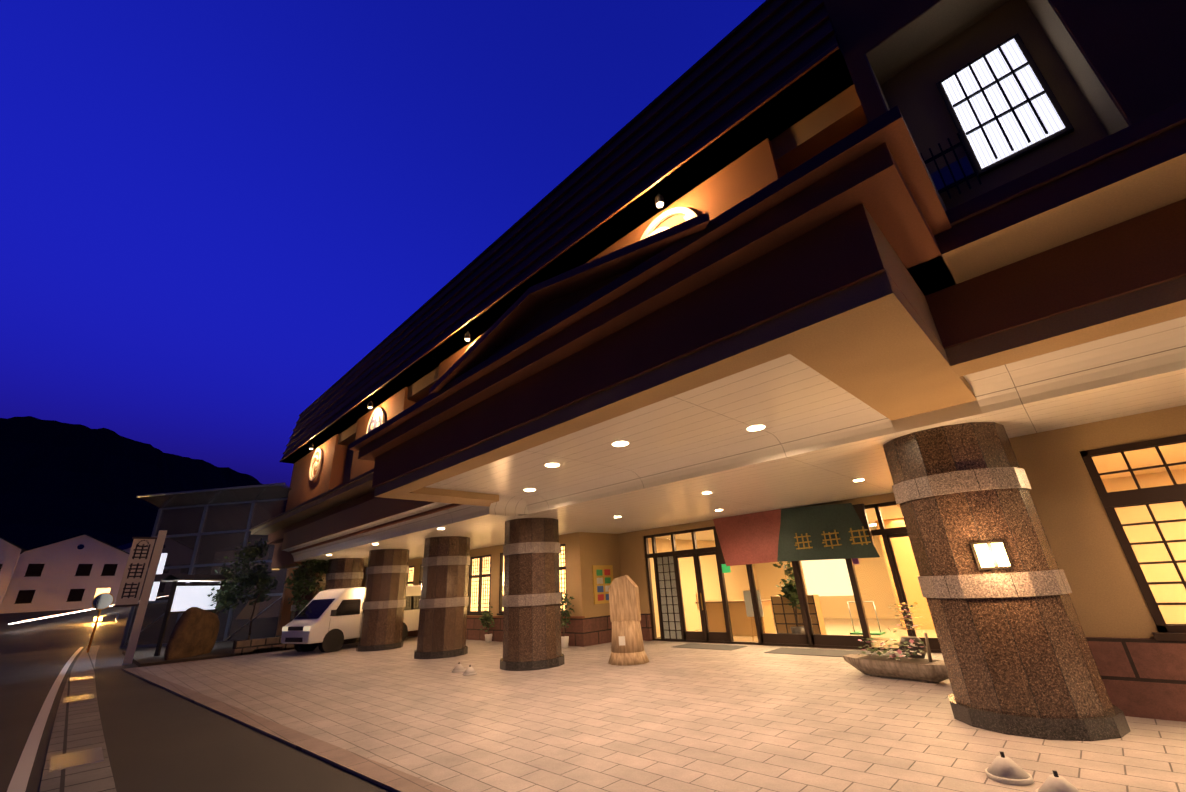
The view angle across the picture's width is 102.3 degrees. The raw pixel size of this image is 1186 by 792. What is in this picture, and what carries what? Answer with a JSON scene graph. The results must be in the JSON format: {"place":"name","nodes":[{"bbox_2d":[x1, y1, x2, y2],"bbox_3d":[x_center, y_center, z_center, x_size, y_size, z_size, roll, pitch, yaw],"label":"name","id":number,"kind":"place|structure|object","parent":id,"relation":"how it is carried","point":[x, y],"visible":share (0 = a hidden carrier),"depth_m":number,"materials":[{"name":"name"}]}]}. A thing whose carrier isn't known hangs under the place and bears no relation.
{"place":"outdoors","nodes":[
{"label":"outdoors","id":0,"kind":"place"},
{"bbox_2d":[0,606,130,653],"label":"uphill road","id":1,"kind":"structure","parent":0,"point":[72,630],"depth_m":36.93,"materials":[{"name":"grey asphalt"}]},
{"bbox_2d":[8,605,112,624],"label":"car light trails","id":2,"kind":"object","parent":1,"relation":"on","point":[53,615],"visible":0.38,"depth_m":39.72,"materials":[{"name":"white"}]},
{"bbox_2d":[116,542,132,552],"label":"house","id":3,"kind":"structure","parent":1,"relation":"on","point":[126,547],"depth_m":71.51,"materials":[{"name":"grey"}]},
{"bbox_2d":[0,416,261,549],"bbox_3d":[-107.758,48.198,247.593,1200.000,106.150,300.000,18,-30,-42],"label":"forest hill","id":4,"kind":"structure","parent":0,"point":[60,481],"depth_m":212.56,"materials":[{"name":"black plant"}]},
{"bbox_2d":[0,644,391,791],"bbox_3d":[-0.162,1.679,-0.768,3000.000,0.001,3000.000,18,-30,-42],"label":"ground","id":5,"kind":"structure","parent":0,"point":[158,738],"depth_m":7.22,"materials":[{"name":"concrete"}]},
{"bbox_2d":[0,537,26,605],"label":"house","id":6,"kind":"structure","parent":5,"relation":"on","point":[10,552],"depth_m":43.86,"materials":[{"name":"grey paint"}]},
{"bbox_2d":[7,647,82,791],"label":"street markings","id":7,"kind":"object","parent":5,"relation":"on","point":[20,778],"visible":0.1,"depth_m":7.52,"materials":[{"name":"white paint"}]},
{"bbox_2d":[0,534,129,613],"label":"cream house","id":8,"kind":"structure","parent":5,"relation":"on","point":[81,571],"depth_m":54.18,"materials":[{"name":"grey paint"}]},
{"bbox_2d":[39,645,116,791],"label":"sidewalk","id":9,"kind":"structure","parent":5,"relation":"on","point":[77,758],"depth_m":7.34,"materials":[{"name":"grey concrete"}]},
{"bbox_2d":[87,593,113,651],"bbox_3d":[-26.071,11.876,25.089,0.840,2.850,0.185,18,-30,-42],"label":"traffic mirror","id":10,"kind":"object","parent":9,"relation":"on","point":[101,601],"visible":0.96,"depth_m":25.31,"materials":[{"name":"grey mirror"}]},
{"bbox_2d":[93,613,118,621],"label":"lights","id":11,"kind":"object","parent":5,"relation":"on","point":[100,618],"visible":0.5,"depth_m":41.30,"materials":[{"name":"silver metal"}]},
{"bbox_2d":[112,530,167,664],"bbox_3d":[-17.972,7.823,18.813,1.200,4.900,0.240,18,-30,-42],"label":"signpost","id":12,"kind":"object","parent":5,"relation":"on","point":[131,585],"depth_m":18.96,"materials":[{"name":"beige wood"}]},
{"bbox_2d":[120,483,290,647],"bbox_3d":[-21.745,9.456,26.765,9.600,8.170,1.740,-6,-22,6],"label":"building","id":13,"kind":"structure","parent":5,"relation":"on","point":[207,529],"depth_m":27.79,"materials":[{"name":"grey glass"}]},
{"bbox_2d":[122,634,408,666],"bbox_3d":[-15.718,11.519,23.141,9.700,1.000,9.380,18,-30,-42],"label":"garden bed","id":14,"kind":"object","parent":5,"relation":"on","point":[147,657],"visible":0.48,"depth_m":19.08,"materials":[{"name":"brown soil"}]},
{"bbox_2d":[164,607,219,659],"bbox_3d":[-15.649,9.435,18.792,0.659,2.130,2.493,4,-22,-2],"label":"garden rock","id":15,"kind":"object","parent":14,"relation":"on","point":[195,630],"visible":0.81,"depth_m":18.36,"materials":[{"name":"brown stone"}]},
{"bbox_2d":[154,574,232,655],"bbox_3d":[-17.582,9.544,20.921,1.000,3.220,2.700,-7,-22,8],"label":"illuminated signboard","id":16,"kind":"object","parent":14,"relation":"on","point":[183,598],"visible":0.85,"depth_m":20.77,"materials":[{"name":"white plastic"}]},
{"bbox_2d":[207,556,250,615],"bbox_3d":[-17.209,9.554,22.193,1.844,4.106,2.327,5,-23,-20],"label":"garden tree","id":17,"kind":"object","parent":14,"relation":"on","point":[223,597],"visible":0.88,"depth_m":22.11,"materials":[{"name":"green plant"}]},
{"bbox_2d":[230,538,277,639],"bbox_3d":[-15.517,8.894,21.672,1.908,4.772,2.877,12,-26,-33],"label":"garden tree","id":18,"kind":"object","parent":14,"relation":"on","point":[259,579],"visible":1,"depth_m":21.91,"materials":[{"name":"green plant"}]},
{"bbox_2d":[283,559,328,613],"bbox_3d":[-12.948,8.903,21.983,2.202,4.720,2.394,4,-23,-18],"label":"garden tree","id":19,"kind":"object","parent":14,"relation":"on","point":[317,565],"visible":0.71,"depth_m":21.73,"materials":[{"name":"green plant"}]},
{"bbox_2d":[325,558,364,644],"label":"column","id":20,"kind":"structure","parent":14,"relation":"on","point":[345,572],"depth_m":21.84,"materials":[{"name":"stone"}]},
{"bbox_2d":[275,43,867,636],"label":"building wall","id":21,"kind":"structure","parent":5,"relation":"on","point":[763,163],"depth_m":9.97,"materials":[{"name":"paint"}]},
{"bbox_2d":[309,448,321,480],"bbox_3d":[-14.456,3.577,24.890,0.080,1.700,1.700,18,-30,-42],"label":"wall emblem","id":22,"kind":"object","parent":21,"relation":"attached to","point":[317,466],"visible":1,"depth_m":24.84,"materials":[{"name":"beige"}]},
{"bbox_2d":[366,408,384,433],"bbox_3d":[-9.114,1.324,19.977,0.080,1.700,1.700,18,-30,-42],"label":"wall emblem","id":23,"kind":"object","parent":21,"relation":"attached to","point":[377,419],"visible":0.58,"depth_m":20.12,"materials":[{"name":"beige"}]},
{"bbox_2d":[465,331,470,340],"bbox_3d":[-3.940,-1.892,15.013,0.180,0.292,0.180,18,-30,-42],"label":"spotlight","id":24,"kind":"object","parent":21,"relation":"attached to","point":[467,336],"visible":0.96,"depth_m":14.94,"materials":[{"name":"black metal"}]},
{"bbox_2d":[279,0,853,463],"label":"roof","id":25,"kind":"structure","parent":21,"relation":"on","point":[761,52],"depth_m":11.30,"materials":[{"name":"black metal"}]},
{"bbox_2d":[249,106,956,534],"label":"canopy roof","id":26,"kind":"structure","parent":21,"relation":"attached to","point":[877,170],"depth_m":4.94,"materials":[{"name":"brown wood"}]},
{"bbox_2d":[655,193,663,207],"bbox_3d":[1.402,-4.146,10.099,0.180,0.292,0.180,18,-30,-42],"label":"spotlight","id":27,"kind":"object","parent":21,"relation":"attached to","point":[659,200],"visible":0.98,"depth_m":10.03,"materials":[{"name":"black metal"}]},
{"bbox_2d":[640,207,696,239],"bbox_3d":[1.570,-3.182,10.149,0.080,1.700,1.700,18,-30,-42],"label":"wall emblem","id":28,"kind":"object","parent":21,"relation":"attached to","point":[686,212],"visible":0.29,"depth_m":10.34,"materials":[{"name":"beige"}]},
{"bbox_2d":[267,100,1185,568],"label":"canopy fascia","id":29,"kind":"structure","parent":21,"relation":"attached to","point":[1081,246],"depth_m":4.62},
{"bbox_2d":[823,0,1185,209],"bbox_3d":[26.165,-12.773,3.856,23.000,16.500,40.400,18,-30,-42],"label":"balcony","id":30,"kind":"structure","parent":21,"relation":"attached to","point":[984,96],"depth_m":6.50,"materials":[{"name":"paint"}]},
{"bbox_2d":[648,505,936,647],"bbox_3d":[8.830,6.144,16.549,8.900,3.640,11.600,18,-30,-42],"label":"lobby interior","id":31,"kind":"object","parent":5,"relation":"on","point":[847,612],"depth_m":18.79,"materials":[{"name":"beige"}]},
{"bbox_2d":[773,561,805,633],"bbox_3d":[5.855,5.870,14.100,0.707,2.511,0.825,18,-30,-42],"label":"lobby plant","id":32,"kind":"object","parent":31,"relation":"on","point":[795,600],"depth_m":14.02,"materials":[{"name":"green plant"}]},
{"bbox_2d":[1092,443,1185,623],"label":"window panes","id":33,"kind":"structure","parent":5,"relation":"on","point":[1175,455],"depth_m":9.84,"materials":[{"name":"beige glass"}]},
{"bbox_2d":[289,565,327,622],"bbox_3d":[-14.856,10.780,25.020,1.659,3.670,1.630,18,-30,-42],"label":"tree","id":34,"kind":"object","parent":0,"point":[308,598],"depth_m":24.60,"materials":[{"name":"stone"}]},
{"bbox_2d":[0,0,765,486],"label":"sky","id":35,"kind":"structure","parent":0,"point":[212,212],"materials":[{"name":"blue"}]},
{"bbox_2d":[122,636,1185,791],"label":"plaza pavement","id":36,"kind":"structure","parent":0,"point":[668,717],"depth_m":6.57,"materials":[{"name":"tile"}]},
{"bbox_2d":[281,585,420,652],"bbox_3d":[-9.870,9.335,20.164,2.280,2.310,5.234,-15,-25,28],"label":"shuttle van","id":37,"kind":"object","parent":36,"relation":"on","point":[328,620],"visible":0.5,"depth_m":18.69,"materials":[{"name":"white metal"}]},
{"bbox_2d":[356,549,408,651],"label":"column","id":38,"kind":"structure","parent":36,"relation":"on","point":[384,603],"depth_m":18.39,"materials":[{"name":"stone"}]},
{"bbox_2d":[414,536,469,658],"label":"column","id":39,"kind":"structure","parent":36,"relation":"on","point":[443,604],"depth_m":15.32,"materials":[{"name":"stone"}]},
{"bbox_2d":[479,606,494,642],"bbox_3d":[-4.122,8.873,18.584,0.638,1.283,0.780,-3,-22,1],"label":"potted plant","id":40,"kind":"object","parent":36,"relation":"on","point":[486,618],"visible":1,"depth_m":18.49,"materials":[{"name":"green plant"}]},
{"bbox_2d":[500,518,564,670],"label":"column","id":41,"kind":"structure","parent":36,"relation":"on","point":[531,599],"depth_m":12.25,"materials":[{"name":"stone"}]},
{"bbox_2d":[560,590,574,647],"bbox_3d":[-0.927,7.330,15.742,0.948,1.717,0.752,18,-30,-42],"label":"potted plant","id":42,"kind":"object","parent":36,"relation":"on","point":[564,641],"visible":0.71,"depth_m":15.68,"materials":[{"name":"green plant"}]},
{"bbox_2d":[608,575,648,665],"bbox_3d":[0.835,5.678,12.247,1.014,2.020,1.040,18,-30,-42],"label":"stump sculpture","id":43,"kind":"object","parent":36,"relation":"on","point":[627,646],"visible":1,"depth_m":11.96,"materials":[{"name":"brown wood"}]},
{"bbox_2d":[452,662,1080,791],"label":"concrete cone bases","id":44,"kind":"object","parent":36,"relation":"on","point":[1002,768],"visible":1,"depth_m":4.22,"materials":[{"name":"grey concrete"}]},
{"bbox_2d":[363,405,1185,721],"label":"ground floor walls","id":45,"kind":"structure","parent":36,"relation":"on","point":[1141,671],"depth_m":6.65,"materials":[{"name":"beige paint"}]},
{"bbox_2d":[406,544,566,614],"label":"windows","id":46,"kind":"structure","parent":45,"relation":"attached to","point":[479,587],"depth_m":20.29,"materials":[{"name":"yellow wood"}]},
{"bbox_2d":[592,565,612,603],"bbox_3d":[0.373,6.629,16.834,1.000,1.250,0.056,18,-30,-42],"label":"notice board","id":47,"kind":"object","parent":45,"relation":"attached to","point":[602,577],"visible":0.85,"depth_m":16.74,"materials":[{"name":"multicoloured"}]},
{"bbox_2d":[1079,434,1185,640],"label":"wing window","id":48,"kind":"structure","parent":45,"relation":"on","point":[1147,497],"depth_m":6.24,"materials":[{"name":"brown wood"}]},
{"bbox_2d":[673,643,904,656],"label":"doormats","id":49,"kind":"object","parent":36,"relation":"on","point":[818,652],"depth_m":12.02,"materials":[{"name":"grey fabric"}]},
{"bbox_2d":[644,501,940,652],"bbox_3d":[5.682,5.088,13.302,0.160,3.390,10.600,18,-30,-42],"label":"entrance storefront","id":50,"kind":"object","parent":36,"relation":"on","point":[672,623],"visible":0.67,"depth_m":14.30,"materials":[{"name":"glass"}]},
{"bbox_2d":[713,503,879,565],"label":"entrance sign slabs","id":51,"kind":"structure","parent":50,"relation":"hanging from","point":[832,531],"depth_m":13.30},
{"bbox_2d":[843,633,948,682],"bbox_3d":[5.429,4.655,8.590,0.632,0.762,1.901,11,-26,-31],"label":"log planter","id":52,"kind":"object","parent":36,"relation":"on","point":[929,669],"visible":0.96,"depth_m":8.40,"materials":[{"name":"brown wood"}]},
{"bbox_2d":[889,602,926,658],"bbox_3d":[6.878,5.078,10.360,0.914,1.114,0.707,18,-30,-42],"label":"plant","id":53,"kind":"object","parent":52,"relation":"in","point":[918,644],"visible":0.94,"depth_m":10.22,"materials":[{"name":"grey"}]},
{"bbox_2d":[883,422,1130,740],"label":"column","id":54,"kind":"structure","parent":36,"relation":"on","point":[1018,657],"depth_m":5.90,"materials":[{"name":"stone"}]},
{"bbox_2d":[970,540,1012,569],"bbox_3d":[4.886,1.951,5.855,0.330,0.330,0.135,-15,-24,26],"label":"wall lamp","id":55,"kind":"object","parent":54,"relation":"attached to","point":[990,555],"depth_m":5.82,"materials":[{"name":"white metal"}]},
{"bbox_2d":[283,316,1185,568],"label":"canopy ceiling","id":56,"kind":"structure","parent":0,"point":[819,439],"depth_m":7.75,"materials":[{"name":"beige paint"}]},
{"bbox_2d":[372,424,863,544],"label":"ceiling lights","id":57,"kind":"object","parent":56,"relation":"in","point":[749,428],"visible":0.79,"depth_m":7.78,"materials":[{"name":"white"}]}
]}

